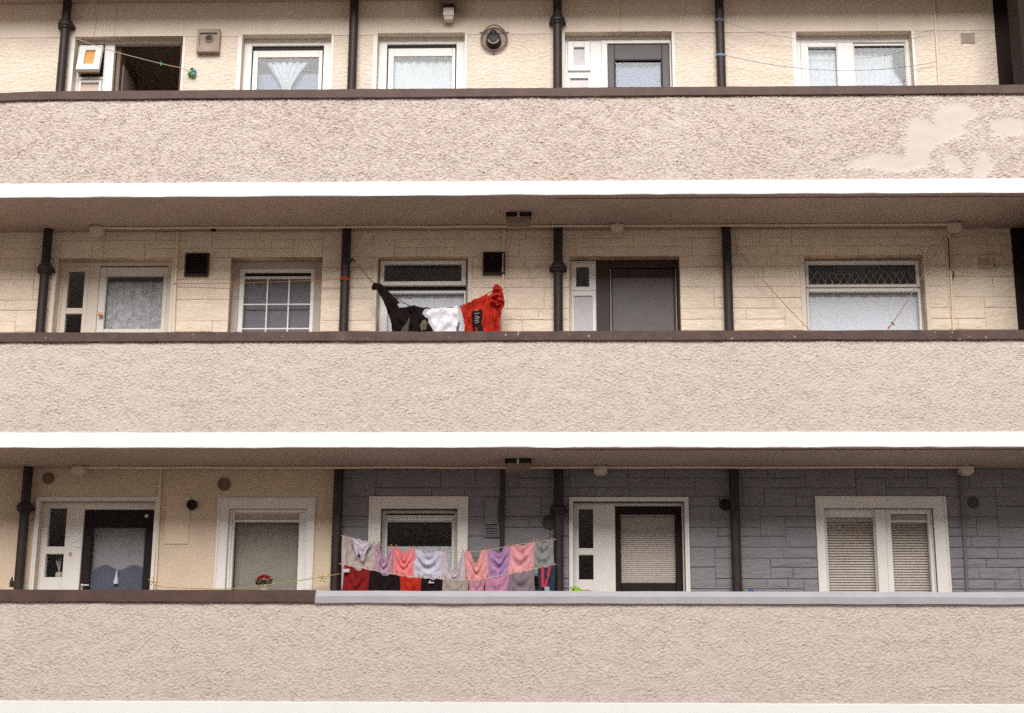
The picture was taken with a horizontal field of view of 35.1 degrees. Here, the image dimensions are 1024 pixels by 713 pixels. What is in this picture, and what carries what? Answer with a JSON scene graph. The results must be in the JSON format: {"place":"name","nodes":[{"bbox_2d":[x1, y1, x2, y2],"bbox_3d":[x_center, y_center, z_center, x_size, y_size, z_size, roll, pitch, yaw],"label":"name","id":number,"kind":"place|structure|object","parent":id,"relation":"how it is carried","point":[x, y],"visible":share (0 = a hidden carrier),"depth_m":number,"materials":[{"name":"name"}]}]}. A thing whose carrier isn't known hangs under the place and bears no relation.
{"place":"outdoors","nodes":[
{"label":"outdoors","id":0,"kind":"place"},
{"bbox_3d":[-1.737,-1.035,17.662,0.093,0.064,0.152,0,-15,2],"label":"line hook","id":1,"kind":"object","parent":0,"visible":0},
{"bbox_2d":[348,259,502,308],"bbox_3d":[-0.951,-0.768,17.606,1.700,0.604,0.265,0,-15,2],"label":"washing line","id":2,"kind":"object","parent":1,"relation":"hanging from","point":[402,301],"visible":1,"depth_m":17.44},
{"bbox_2d":[372,283,432,331],"bbox_3d":[-1.176,-0.460,17.366,0.676,0.700,0.096,0,-15,2],"label":"black sweatshirt","id":3,"kind":"object","parent":2,"relation":"hanging from","point":[412,318],"visible":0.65,"depth_m":17.35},
{"bbox_2d":[425,305,458,330],"bbox_3d":[-0.751,-0.332,17.340,0.363,0.444,0.073,0,-15,2],"label":"white cloth","id":4,"kind":"object","parent":2,"relation":"hanging from","point":[444,319],"visible":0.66,"depth_m":17.36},
{"bbox_2d":[460,284,504,330],"bbox_3d":[-0.318,-0.456,17.316,0.476,0.675,0.134,0,-15,2],"label":"red shirt","id":5,"kind":"object","parent":2,"relation":"hanging from","point":[482,313],"visible":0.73,"depth_m":17.33,"materials":[{"name":"fabric"}]},
{"bbox_3d":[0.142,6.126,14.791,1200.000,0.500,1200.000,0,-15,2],"label":"ground","id":6,"kind":"structure","parent":0,"visible":0},
{"bbox_2d":[0,0,1023,712],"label":"apartment block","id":7,"kind":"structure","parent":6,"relation":"on","point":[644,358],"depth_m":17.01,"materials":[{"name":"paint"}]},
{"bbox_2d":[13,0,75,589],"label":"drainpipe","id":8,"kind":"object","parent":7,"relation":"attached to","point":[45,270],"visible":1,"depth_m":17.74,"materials":[{"name":"brown metal"}]},
{"bbox_2d":[42,472,53,483],"bbox_3d":[-4.957,1.300,17.323,0.124,0.123,0.030,0,-15,2],"label":"round vent","id":9,"kind":"object","parent":7,"relation":"attached to","point":[47,477],"visible":1,"depth_m":17.32,"materials":[{"name":"black plastic"}]},
{"bbox_2d":[71,465,87,475],"bbox_3d":[-4.592,1.212,17.202,0.136,0.102,0.130,0,-15,2],"label":"junction box","id":10,"kind":"object","parent":7,"relation":"attached to","point":[78,470],"visible":1,"depth_m":17.14,"materials":[{"name":"beige paint"}]},
{"bbox_2d":[29,497,157,589],"bbox_3d":[-4.414,2.575,17.061,1.314,2.184,0.206,0,-15,2],"label":"doorway","id":11,"kind":"structure","parent":7,"relation":"in","point":[81,520],"depth_m":17.26,"materials":[{"name":"white paint"}]},
{"bbox_2d":[89,225,104,236],"bbox_3d":[-4.580,-1.383,17.879,0.136,0.102,0.130,0,-15,2],"label":"junction box","id":12,"kind":"object","parent":7,"relation":"attached to","point":[96,231],"visible":1,"depth_m":17.82,"materials":[{"name":"beige paint"}]},
{"bbox_2d":[56,262,171,331],"bbox_3d":[-4.400,0.016,17.811,1.274,2.215,0.108,0,-15,2],"label":"doorway","id":13,"kind":"structure","parent":7,"relation":"in","point":[93,310],"depth_m":18.02,"materials":[{"name":"beige paint"}]},
{"bbox_2d":[89,565,142,589],"bbox_3d":[-4.197,2.558,17.193,0.590,0.696,0.012,0,-15,2],"label":"blue curtain","id":14,"kind":"object","parent":7,"relation":"hanging from","point":[102,577],"visible":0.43,"depth_m":17.25,"materials":[{"name":"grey fabric"}]},
{"bbox_2d":[92,528,145,569],"bbox_3d":[-4.193,2.104,17.362,0.590,0.560,0.012,0,-15,2],"label":"net curtain","id":15,"kind":"object","parent":7,"relation":"hanging from","point":[119,548],"visible":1,"depth_m":17.38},
{"bbox_2d":[75,41,182,90],"bbox_3d":[-4.398,-2.490,18.833,1.249,2.223,1.018,0,-15,2],"label":"doorway","id":16,"kind":"structure","parent":7,"relation":"in","point":[89,59],"depth_m":18.72,"materials":[{"name":"white wood"}]},
{"bbox_2d":[105,282,162,328],"bbox_3d":[-4.196,-0.557,18.037,0.641,0.570,0.032,0,-15,2],"label":"lace curtain","id":17,"kind":"object","parent":7,"relation":"hanging from","point":[134,305],"visible":1,"depth_m":18.04,"materials":[{"name":"fabric"}]},
{"bbox_2d":[154,469,161,589],"bbox_3d":[-3.746,2.380,16.994,0.054,2.440,0.028,0,-15,2],"label":"conduit","id":18,"kind":"object","parent":7,"relation":"attached to","point":[158,525],"visible":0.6,"depth_m":17.14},
{"bbox_2d":[172,231,178,331],"bbox_3d":[-3.707,-0.221,17.681,0.055,2.420,0.030,0,-15,2],"label":"conduit","id":19,"kind":"object","parent":7,"relation":"attached to","point":[175,281],"visible":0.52,"depth_m":17.84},
{"bbox_2d":[164,495,190,543],"bbox_3d":[-3.545,1.727,17.179,0.257,0.525,0.009,0,-15,2],"label":"render panel","id":20,"kind":"object","parent":7,"relation":"attached to","point":[177,520],"visible":1,"depth_m":17.17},
{"bbox_2d":[186,500,196,509],"bbox_3d":[-3.396,1.573,17.190,0.110,0.109,0.060,0,-15,2],"label":"round vent","id":21,"kind":"object","parent":7,"relation":"attached to","point":[191,504],"visible":1,"depth_m":17.17,"materials":[{"name":"black plastic"}]},
{"bbox_2d":[184,253,209,276],"bbox_3d":[-3.478,-1.013,17.892,0.264,0.265,0.048,0,-15,2],"label":"wall vent","id":22,"kind":"object","parent":7,"relation":"attached to","point":[196,264],"depth_m":17.89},
{"bbox_2d":[196,29,220,54],"bbox_3d":[-3.477,-3.611,18.581,0.260,0.288,0.073,0,-15,2],"label":"flue cover","id":23,"kind":"object","parent":7,"relation":"attached to","point":[208,41],"visible":1,"depth_m":18.56,"materials":[{"name":"metal"}]},
{"bbox_2d":[218,478,230,490],"bbox_3d":[-3.066,1.360,17.254,0.136,0.135,0.030,0,-15,2],"label":"round vent","id":24,"kind":"object","parent":7,"relation":"attached to","point":[224,484],"visible":1,"depth_m":17.25,"materials":[{"name":"black plastic"}]},
{"bbox_2d":[154,573,339,588],"bbox_3d":[-2.766,2.347,16.893,1.955,0.170,0.103,0,-15,2],"label":"washing line","id":25,"kind":"object","parent":7,"relation":"attached to","point":[245,587],"visible":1,"depth_m":16.84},
{"bbox_2d":[173,279,341,283],"bbox_3d":[-2.788,-0.820,17.751,1.872,0.028,0.007,-1,-15,4],"label":"washing line","id":26,"kind":"object","parent":7,"relation":"attached to","point":[251,282],"visible":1,"depth_m":17.75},
{"bbox_2d":[255,574,273,589],"bbox_3d":[-2.591,2.514,16.935,0.210,0.479,0.142,0,-15,2],"label":"flower pot","id":27,"kind":"object","parent":7,"relation":"on","point":[260,578],"visible":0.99,"depth_m":16.95,"materials":[{"name":"red plant"}]},
{"bbox_2d":[213,498,315,589],"bbox_3d":[-2.604,2.185,17.094,1.039,1.381,0.166,0,-15,2],"label":"window","id":28,"kind":"structure","parent":7,"relation":"in","point":[301,511],"depth_m":17.17,"materials":[{"name":"white paint"}]},
{"bbox_2d":[234,523,298,589],"bbox_3d":[-2.601,2.333,17.203,0.700,1.150,0.012,0,-15,2],"label":"blind","id":29,"kind":"object","parent":7,"relation":"attached to","point":[270,549],"visible":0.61,"depth_m":17.26,"materials":[{"name":"fabric"}]},
{"bbox_2d":[230,261,321,331],"bbox_3d":[-2.598,-0.367,17.883,1.011,1.417,0.070,0,-15,2],"label":"window","id":30,"kind":"structure","parent":7,"relation":"in","point":[242,270],"depth_m":17.99,"materials":[{"name":"beige paint"}]},
{"bbox_2d":[243,280,310,331],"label":"window panes","id":31,"kind":"structure","parent":30,"relation":"in","point":[254,315],"depth_m":18.00,"materials":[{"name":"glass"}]},
{"bbox_2d":[242,39,330,89],"bbox_3d":[-2.582,-2.950,18.581,1.025,1.469,0.075,0,-15,2],"label":"window","id":32,"kind":"structure","parent":7,"relation":"in","point":[254,50],"depth_m":18.70,"materials":[{"name":"white paint"}]},
{"bbox_2d":[257,74,317,89],"bbox_3d":[-2.577,-2.766,18.669,0.790,1.060,0.010,0,-15,2],"label":"blind","id":33,"kind":"object","parent":7,"relation":"attached to","point":[301,82],"visible":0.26,"depth_m":18.78,"materials":[{"name":"white fabric"}]},
{"bbox_2d":[266,61,308,89],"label":"net curtain","id":34,"kind":"object","parent":7,"relation":"hanging from","point":[286,74],"visible":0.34,"depth_m":18.73,"materials":[{"name":"fabric"}]},
{"bbox_2d":[85,466,593,468],"bbox_3d":[-1.810,1.174,17.143,5.490,0.031,0.038,0,-15,2],"label":"ceiling conduit","id":35,"kind":"object","parent":7,"relation":"attached to","point":[342,467],"visible":0.93,"depth_m":17.14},
{"bbox_2d":[330,0,358,590],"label":"drainpipe","id":36,"kind":"object","parent":7,"relation":"attached to","point":[343,326],"depth_m":17.63,"materials":[{"name":"brown metal"}]},
{"bbox_2d":[103,225,610,228],"bbox_3d":[-1.692,-1.424,17.808,5.700,0.032,0.037,0,-15,2],"label":"ceiling conduit","id":37,"kind":"object","parent":7,"relation":"attached to","point":[314,227],"visible":0.98,"depth_m":17.81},
{"bbox_2d":[368,496,467,590],"bbox_3d":[-0.989,2.177,17.066,1.052,1.397,0.196,0,-15,2],"label":"window","id":38,"kind":"structure","parent":7,"relation":"in","point":[459,521],"depth_m":17.15,"materials":[{"name":"beige paint"}]},
{"bbox_2d":[387,546,451,565],"bbox_3d":[-0.983,2.450,17.116,0.721,0.895,0.017,0,-15,2],"label":"cafe curtain","id":39,"kind":"object","parent":7,"relation":"hanging from","point":[433,549],"visible":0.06,"depth_m":17.22,"materials":[{"name":"white fabric"}]},
{"bbox_2d":[378,38,464,88],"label":"window","id":40,"kind":"structure","parent":7,"relation":"in","point":[389,48],"depth_m":18.66,"materials":[{"name":"white paint"}]},
{"bbox_2d":[393,60,451,88],"bbox_3d":[-1.035,-2.850,18.576,0.801,1.190,0.033,0,-15,2],"label":"net curtain","id":41,"kind":"object","parent":7,"relation":"hanging from","point":[422,74],"visible":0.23,"depth_m":18.68,"materials":[{"name":"fabric"}]},
{"bbox_2d":[377,260,467,330],"bbox_3d":[-0.982,-0.375,17.824,0.995,1.417,0.100,0,-15,2],"label":"window","id":42,"kind":"structure","parent":7,"relation":"in","point":[394,287],"depth_m":17.92,"materials":[{"name":"beige paint"}]},
{"bbox_2d":[387,294,463,330],"bbox_3d":[-0.953,-0.181,17.834,0.910,1.050,0.017,0,-15,2],"label":"curtain","id":43,"kind":"object","parent":7,"relation":"hanging from","point":[439,300],"visible":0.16,"depth_m":17.94,"materials":[{"name":"white fabric"}]},
{"bbox_2d":[339,563,555,579],"bbox_3d":[-0.666,2.222,16.722,2.246,0.172,0.007,0,-15,2],"label":"washing line","id":44,"kind":"object","parent":7,"relation":"attached to","point":[447,579],"visible":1,"depth_m":16.70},
{"bbox_2d":[342,565,370,590],"bbox_3d":[-1.605,2.390,16.698,0.291,0.490,0.082,0,-15,2],"label":"shirt","id":45,"kind":"object","parent":44,"relation":"hanging from","point":[354,579],"visible":0.45,"depth_m":16.71,"materials":[{"name":"red fabric"}]},
{"bbox_2d":[370,571,399,590],"bbox_3d":[-1.313,2.453,16.673,0.318,0.500,0.080,0,-15,2],"label":"shirt","id":46,"kind":"object","parent":44,"relation":"hanging from","point":[379,581],"visible":0.42,"depth_m":16.69,"materials":[{"name":"black fabric"}]},
{"bbox_2d":[400,576,420,590],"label":"shirt","id":47,"kind":"object","parent":44,"relation":"hanging from","point":[410,584],"visible":0.3,"depth_m":16.68,"materials":[{"name":"red fabric"}]},
{"bbox_2d":[421,578,442,590],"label":"shirt","id":48,"kind":"object","parent":44,"relation":"hanging from","point":[427,584],"visible":0.34,"depth_m":16.67,"materials":[{"name":"black fabric"}]},
{"bbox_2d":[442,579,468,590],"bbox_3d":[-0.586,2.515,16.637,0.284,0.458,0.082,0,-15,2],"label":"shirt","id":49,"kind":"object","parent":44,"relation":"hanging from","point":[454,585],"visible":0.31,"depth_m":16.66,"materials":[{"name":"fabric"}]},
{"bbox_2d":[469,579,484,590],"bbox_3d":[-0.358,2.512,16.633,0.183,0.457,0.076,0,-15,2],"label":"vest","id":50,"kind":"object","parent":44,"relation":"hanging from","point":[474,585],"visible":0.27,"depth_m":16.66,"materials":[{"name":"pink fabric"}]},
{"bbox_2d":[485,574,509,590],"bbox_3d":[-0.156,2.464,16.632,0.274,0.463,0.080,0,-15,2],"label":"vest","id":51,"kind":"object","parent":44,"relation":"hanging from","point":[497,584],"visible":0.26,"depth_m":16.65,"materials":[{"name":"fabric"}]},
{"bbox_2d":[509,569,534,590],"bbox_3d":[0.106,2.427,16.644,0.284,0.482,0.081,0,-15,2],"label":"shirt","id":52,"kind":"object","parent":44,"relation":"hanging from","point":[523,581],"visible":0.48,"depth_m":16.65,"materials":[{"name":"grey fabric"}]},
{"bbox_2d":[538,565,554,590],"bbox_3d":[0.355,2.390,16.642,0.183,0.498,0.083,0,-15,2],"label":"dress","id":53,"kind":"object","parent":44,"relation":"hanging from","point":[546,579],"visible":0.66,"depth_m":16.65,"materials":[{"name":"blue fabric"}]},
{"bbox_2d":[341,535,555,551],"bbox_3d":[-0.663,1.951,16.888,2.246,0.182,0.007,0,-15,2],"label":"washing line","id":54,"kind":"object","parent":7,"relation":"attached to","point":[446,551],"visible":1,"depth_m":16.86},
{"bbox_2d":[341,536,346,589],"bbox_3d":[-1.745,2.181,16.823,0.060,0.645,0.062,13,-20,-39],"label":"sleeve","id":55,"kind":"object","parent":54,"relation":"hanging from","point":[344,551],"visible":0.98,"depth_m":16.84,"materials":[{"name":"fabric"}]},
{"bbox_2d":[347,537,376,570],"bbox_3d":[-1.582,2.090,16.874,0.379,0.436,0.081,0,-15,2],"label":"shirt","id":56,"kind":"object","parent":54,"relation":"hanging from","point":[368,561],"visible":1,"depth_m":16.85,"materials":[{"name":"beige fabric"}]},
{"bbox_2d":[351,537,371,560],"bbox_3d":[-1.569,2.001,16.824,0.223,0.255,0.040,0,-15,2],"label":"bib","id":57,"kind":"object","parent":56,"relation":"attached to","point":[361,547],"visible":1,"depth_m":16.83,"materials":[{"name":"white fabric"}]},
{"bbox_2d":[374,544,392,575],"bbox_3d":[-1.335,2.142,16.851,0.215,0.376,0.083,0,-15,2],"label":"vest","id":58,"kind":"object","parent":54,"relation":"hanging from","point":[382,564],"visible":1,"depth_m":16.84,"materials":[{"name":"fabric"}]},
{"bbox_2d":[392,548,414,577],"bbox_3d":[-1.125,2.170,16.830,0.241,0.368,0.081,0,-15,2],"label":"vest","id":59,"kind":"object","parent":54,"relation":"hanging from","point":[403,563],"visible":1,"depth_m":16.82,"materials":[{"name":"pink fabric"}]},
{"bbox_2d":[414,550,441,579],"bbox_3d":[-0.871,2.195,16.825,0.346,0.382,0.105,0,-15,2],"label":"vest","id":60,"kind":"object","parent":54,"relation":"hanging from","point":[427,565],"visible":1,"depth_m":16.82,"materials":[{"name":"white fabric"}]},
{"bbox_2d":[441,552,465,580],"bbox_3d":[-0.610,2.208,16.813,0.285,0.370,0.087,0,-15,2],"label":"blouse","id":61,"kind":"object","parent":54,"relation":"hanging from","point":[449,572],"visible":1,"depth_m":16.80,"materials":[{"name":"fabric"}]},
{"bbox_2d":[464,550,488,587],"bbox_3d":[-0.369,2.209,16.792,0.261,0.408,0.083,0,-15,2],"label":"vest","id":62,"kind":"object","parent":54,"relation":"hanging from","point":[479,569],"visible":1,"depth_m":16.79,"materials":[{"name":"fabric"}]},
{"bbox_2d":[487,547,509,578],"bbox_3d":[-0.142,2.162,16.805,0.299,0.396,0.093,0,-15,2],"label":"vest","id":63,"kind":"object","parent":54,"relation":"hanging from","point":[498,563],"visible":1,"depth_m":16.80,"materials":[{"name":"purple fabric"}]},
{"bbox_2d":[508,542,534,576],"bbox_3d":[0.101,2.135,16.804,0.288,0.429,0.104,0,-15,2],"label":"shirt","id":64,"kind":"object","parent":54,"relation":"hanging from","point":[521,558],"visible":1,"depth_m":16.80,"materials":[{"name":"fabric"}]},
{"bbox_2d":[534,540,553,576],"bbox_3d":[0.327,2.100,16.816,0.232,0.388,0.085,0,-15,2],"label":"shirt","id":65,"kind":"object","parent":54,"relation":"hanging from","point":[543,554],"visible":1,"depth_m":16.81,"materials":[{"name":"grey fabric"}]},
{"bbox_2d":[443,4,454,23],"bbox_3d":[-0.723,-3.928,18.558,0.138,0.195,0.123,0,-15,2],"label":"wall lamp","id":66,"kind":"object","parent":7,"relation":"attached to","point":[448,11],"visible":1,"depth_m":18.50,"materials":[{"name":"beige paint"}]},
{"bbox_2d":[485,498,497,523],"bbox_3d":[-0.215,1.634,17.098,0.130,0.274,0.033,0,-15,2],"label":"vent panel","id":67,"kind":"object","parent":7,"relation":"attached to","point":[491,511],"visible":1,"depth_m":17.08,"materials":[{"name":"grey paint"}]},
{"bbox_2d":[485,525,498,536],"bbox_3d":[-0.210,1.839,17.039,0.153,0.120,0.042,0,-15,2],"label":"air brick","id":68,"kind":"object","parent":7,"relation":"attached to","point":[491,530],"visible":1,"depth_m":17.03,"materials":[{"name":"grey paint"}]},
{"bbox_2d":[483,252,504,274],"bbox_3d":[-0.199,-1.022,17.802,0.245,0.259,0.048,0,-15,2],"label":"wall vent","id":69,"kind":"object","parent":7,"relation":"attached to","point":[492,263],"depth_m":17.80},
{"bbox_2d":[480,24,508,54],"bbox_3d":[-0.204,-3.627,18.471,0.338,0.363,0.122,0,-15,2],"label":"flue guard","id":70,"kind":"object","parent":7,"relation":"attached to","point":[493,39],"visible":1,"depth_m":18.49,"materials":[{"name":"metal"}]},
{"bbox_2d":[500,469,504,551],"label":"conduit","id":71,"kind":"object","parent":7,"relation":"attached to","point":[502,503],"visible":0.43,"depth_m":17.07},
{"bbox_2d":[501,230,504,330],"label":"conduit","id":72,"kind":"object","parent":7,"relation":"attached to","point":[502,312],"visible":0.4,"depth_m":17.73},
{"bbox_2d":[505,458,530,472],"bbox_3d":[0.063,1.125,16.738,0.270,0.128,0.126,0,-15,2],"label":"ceiling light","id":73,"kind":"object","parent":7,"relation":"attached to","point":[517,465],"visible":1,"depth_m":16.69,"materials":[{"name":"black plastic"}]},
{"bbox_2d":[506,212,530,226],"bbox_3d":[0.073,-1.472,17.406,0.270,0.128,0.126,0,-15,2],"label":"ceiling light","id":74,"kind":"object","parent":7,"relation":"attached to","point":[518,219],"visible":1,"depth_m":17.36,"materials":[{"name":"black plastic"}]},
{"bbox_2d":[542,515,553,528],"bbox_3d":[0.392,1.742,17.053,0.156,0.154,0.030,0,-15,2],"label":"round vent","id":75,"kind":"object","parent":7,"relation":"attached to","point":[547,521],"visible":1,"depth_m":17.05,"materials":[{"name":"black plastic"}]},
{"bbox_2d":[549,0,567,590],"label":"drainpipe","id":76,"kind":"object","parent":7,"relation":"attached to","point":[558,269],"visible":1,"depth_m":17.59,"materials":[{"name":"brown metal"}]},
{"bbox_2d":[594,465,606,475],"bbox_3d":[0.932,1.199,17.049,0.136,0.102,0.130,0,-15,2],"label":"junction box","id":77,"kind":"object","parent":7,"relation":"attached to","point":[600,470],"visible":1,"depth_m":16.99,"materials":[{"name":"beige paint"}]},
{"bbox_2d":[611,223,623,234],"bbox_3d":[1.149,-1.396,17.721,0.136,0.102,0.130,0,-15,2],"label":"junction box","id":78,"kind":"object","parent":7,"relation":"attached to","point":[617,228],"visible":1,"depth_m":17.66,"materials":[{"name":"beige paint"}]},
{"bbox_2d":[565,36,671,87],"bbox_3d":[1.210,-2.592,18.368,1.217,2.236,0.082,0,-15,2],"label":"doorway","id":79,"kind":"structure","parent":7,"relation":"in","point":[597,56],"depth_m":18.58,"materials":[{"name":"grey paint"}]},
{"bbox_2d":[569,261,679,330],"bbox_3d":[1.233,0.013,17.668,1.207,2.204,0.078,0,-15,2],"label":"doorway","id":80,"kind":"structure","parent":7,"relation":"in","point":[620,295],"depth_m":17.83,"materials":[{"name":"grey"}]},
{"bbox_2d":[569,497,690,591],"bbox_3d":[1.227,2.562,16.905,1.260,2.185,0.206,0,-15,2],"label":"doorway","id":81,"kind":"structure","parent":7,"relation":"in","point":[606,550],"depth_m":17.08,"materials":[{"name":"white paint"}]},
{"bbox_2d":[616,61,660,86],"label":"curtain","id":82,"kind":"object","parent":7,"relation":"attached to","point":[638,73],"visible":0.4,"depth_m":18.60,"materials":[{"name":"white fabric"}]},
{"bbox_2d":[621,515,675,582],"bbox_3d":[1.438,2.047,17.155,0.590,0.762,0.030,0,-15,2],"label":"venetian blind","id":83,"kind":"object","parent":7,"relation":"attached to","point":[647,548],"visible":1,"depth_m":17.16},
{"bbox_2d":[719,499,729,509],"bbox_3d":[2.239,1.554,17.036,0.120,0.119,0.060,0,-15,2],"label":"round vent","id":84,"kind":"object","parent":7,"relation":"attached to","point":[724,504],"visible":1,"depth_m":17.02,"materials":[{"name":"black plastic"}]},
{"bbox_2d":[715,0,741,591],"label":"drainpipe","id":85,"kind":"object","parent":7,"relation":"attached to","point":[729,326],"depth_m":17.51,"materials":[{"name":"brown metal"}]},
{"bbox_2d":[607,466,959,468],"bbox_3d":[2.838,1.163,17.015,3.810,0.031,0.036,0,-15,2],"label":"ceiling conduit","id":86,"kind":"object","parent":7,"relation":"attached to","point":[759,467],"visible":1,"depth_m":17.01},
{"bbox_2d":[624,223,947,226],"bbox_3d":[2.981,-1.434,17.679,3.651,0.032,0.037,0,-15,2],"label":"ceiling conduit","id":87,"kind":"object","parent":7,"relation":"attached to","point":[844,224],"visible":1,"depth_m":17.67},
{"bbox_2d":[808,50,836,85],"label":"net curtain","id":88,"kind":"object","parent":7,"relation":"hanging from","point":[824,61],"visible":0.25,"depth_m":18.56,"materials":[{"name":"fabric"}]},
{"bbox_2d":[726,55,934,70],"bbox_3d":[3.585,-3.300,18.242,2.389,0.180,0.006,1,-15,-1],"label":"washing line","id":89,"kind":"object","parent":7,"relation":"attached to","point":[832,70],"visible":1,"depth_m":18.22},
{"bbox_2d":[827,522,842,590],"bbox_3d":[3.376,2.342,17.197,0.250,1.190,0.077,0,-15,2],"label":"blind","id":90,"kind":"object","parent":7,"relation":"hanging from","point":[834,556],"visible":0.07,"depth_m":17.26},
{"bbox_2d":[732,236,944,329],"bbox_3d":[3.548,-0.672,17.486,2.318,1.321,0.010,0,-15,2],"label":"washing line","id":91,"kind":"object","parent":7,"relation":"attached to","point":[804,324],"visible":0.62,"depth_m":17.51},
{"bbox_2d":[826,518,875,591],"bbox_3d":[3.552,2.266,17.005,0.503,1.141,0.030,0,-15,2],"label":"venetian blind","id":92,"kind":"object","parent":7,"relation":"attached to","point":[850,546],"visible":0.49,"depth_m":17.05,"materials":[{"name":"plastic"}]},
{"bbox_2d":[796,36,911,85],"bbox_3d":[3.884,-2.959,18.392,1.301,1.452,0.082,0,-15,2],"label":"window","id":93,"kind":"structure","parent":7,"relation":"in","point":[844,46],"depth_m":18.51,"materials":[{"name":"white paint"}]},
{"bbox_2d":[844,522,872,590],"bbox_3d":[3.686,2.342,17.190,0.270,1.190,0.077,0,-15,2],"label":"blind","id":94,"kind":"object","parent":7,"relation":"hanging from","point":[858,556],"visible":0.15,"depth_m":17.24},
{"bbox_2d":[809,293,918,330],"bbox_3d":[3.845,-0.192,17.701,1.230,1.050,0.019,0,-15,2],"label":"curtain","id":95,"kind":"object","parent":7,"relation":"hanging from","point":[851,311],"visible":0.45,"depth_m":17.78,"materials":[{"name":"white fabric"}]},
{"bbox_2d":[804,259,924,329],"bbox_3d":[3.846,-0.383,17.699,1.288,1.417,0.082,0,-15,2],"label":"window","id":96,"kind":"structure","parent":7,"relation":"in","point":[827,288],"depth_m":17.78,"materials":[{"name":"beige paint"}]},
{"bbox_2d":[808,271,915,284],"bbox_3d":[3.849,-0.848,17.845,1.187,0.192,0.017,0,-15,2],"label":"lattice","id":97,"kind":"object","parent":96,"relation":"attached to","point":[860,278],"visible":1,"depth_m":17.85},
{"bbox_2d":[854,49,902,85],"bbox_3d":[4.146,-2.907,18.476,0.641,1.300,0.033,0,-15,2],"label":"net curtain","id":98,"kind":"object","parent":7,"relation":"hanging from","point":[868,61],"visible":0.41,"depth_m":18.58,"materials":[{"name":"fabric"}]},
{"bbox_2d":[815,496,951,591],"bbox_3d":[3.868,2.160,16.913,1.368,1.398,0.156,0,-15,2],"label":"window","id":99,"kind":"structure","parent":7,"relation":"in","point":[882,519],"depth_m":16.97,"materials":[{"name":"white paint"}]},
{"bbox_2d":[893,48,904,78],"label":"curtain","id":100,"kind":"object","parent":7,"relation":"hanging from","point":[898,57],"visible":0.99,"depth_m":18.54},
{"bbox_2d":[893,553,926,590],"bbox_3d":[4.190,2.515,17.171,0.422,0.850,0.076,0,-15,2],"label":"blind","id":101,"kind":"object","parent":7,"relation":"hanging from","point":[910,572],"visible":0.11,"depth_m":17.22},
{"bbox_2d":[891,523,929,591],"bbox_3d":[4.170,2.284,16.983,0.400,1.101,0.030,0,-15,2],"label":"venetian blind","id":102,"kind":"object","parent":7,"relation":"attached to","point":[910,559],"visible":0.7,"depth_m":17.03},
{"bbox_2d":[933,0,939,84],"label":"conduit","id":103,"kind":"object","parent":7,"relation":"attached to","point":[936,41],"visible":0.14,"depth_m":18.34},
{"bbox_2d":[948,233,954,329],"bbox_3d":[4.765,-0.211,17.439,0.051,2.360,0.026,0,-15,2],"label":"conduit","id":104,"kind":"object","parent":7,"relation":"attached to","point":[952,305],"visible":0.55,"depth_m":17.57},
{"bbox_2d":[947,221,961,232],"bbox_3d":[4.811,-1.404,17.620,0.136,0.102,0.130,0,-15,2],"label":"junction box","id":105,"kind":"object","parent":7,"relation":"attached to","point":[954,227],"visible":1,"depth_m":17.57,"materials":[{"name":"beige paint"}]},
{"bbox_2d":[959,475,968,591],"bbox_3d":[4.702,2.358,16.749,0.058,2.440,0.032,0,-15,2],"label":"conduit","id":106,"kind":"object","parent":7,"relation":"attached to","point":[964,534],"visible":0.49,"depth_m":16.87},
{"bbox_2d":[958,465,973,475],"bbox_3d":[4.747,1.190,16.943,0.136,0.102,0.130,0,-15,2],"label":"junction box","id":107,"kind":"object","parent":7,"relation":"attached to","point":[965,470],"visible":1,"depth_m":16.89,"materials":[{"name":"beige paint"}]},
{"bbox_2d":[960,33,974,42],"bbox_3d":[5.165,-3.612,18.368,0.162,0.124,0.016,0,-15,2],"label":"air brick","id":108,"kind":"object","parent":7,"relation":"attached to","point":[967,37],"visible":1,"depth_m":18.36,"materials":[{"name":"concrete"}]},
{"bbox_2d":[967,497,978,507],"bbox_3d":[4.834,1.531,16.984,0.120,0.119,0.030,0,-15,2],"label":"round vent","id":109,"kind":"object","parent":7,"relation":"attached to","point":[972,502],"visible":1,"depth_m":16.98,"materials":[{"name":"black plastic"}]},
{"bbox_2d":[976,257,992,267],"bbox_3d":[5.150,-1.024,17.663,0.172,0.122,0.032,0,-15,2],"label":"air brick","id":110,"kind":"object","parent":7,"relation":"attached to","point":[984,262],"visible":1,"depth_m":17.65,"materials":[{"name":"beige paint"}]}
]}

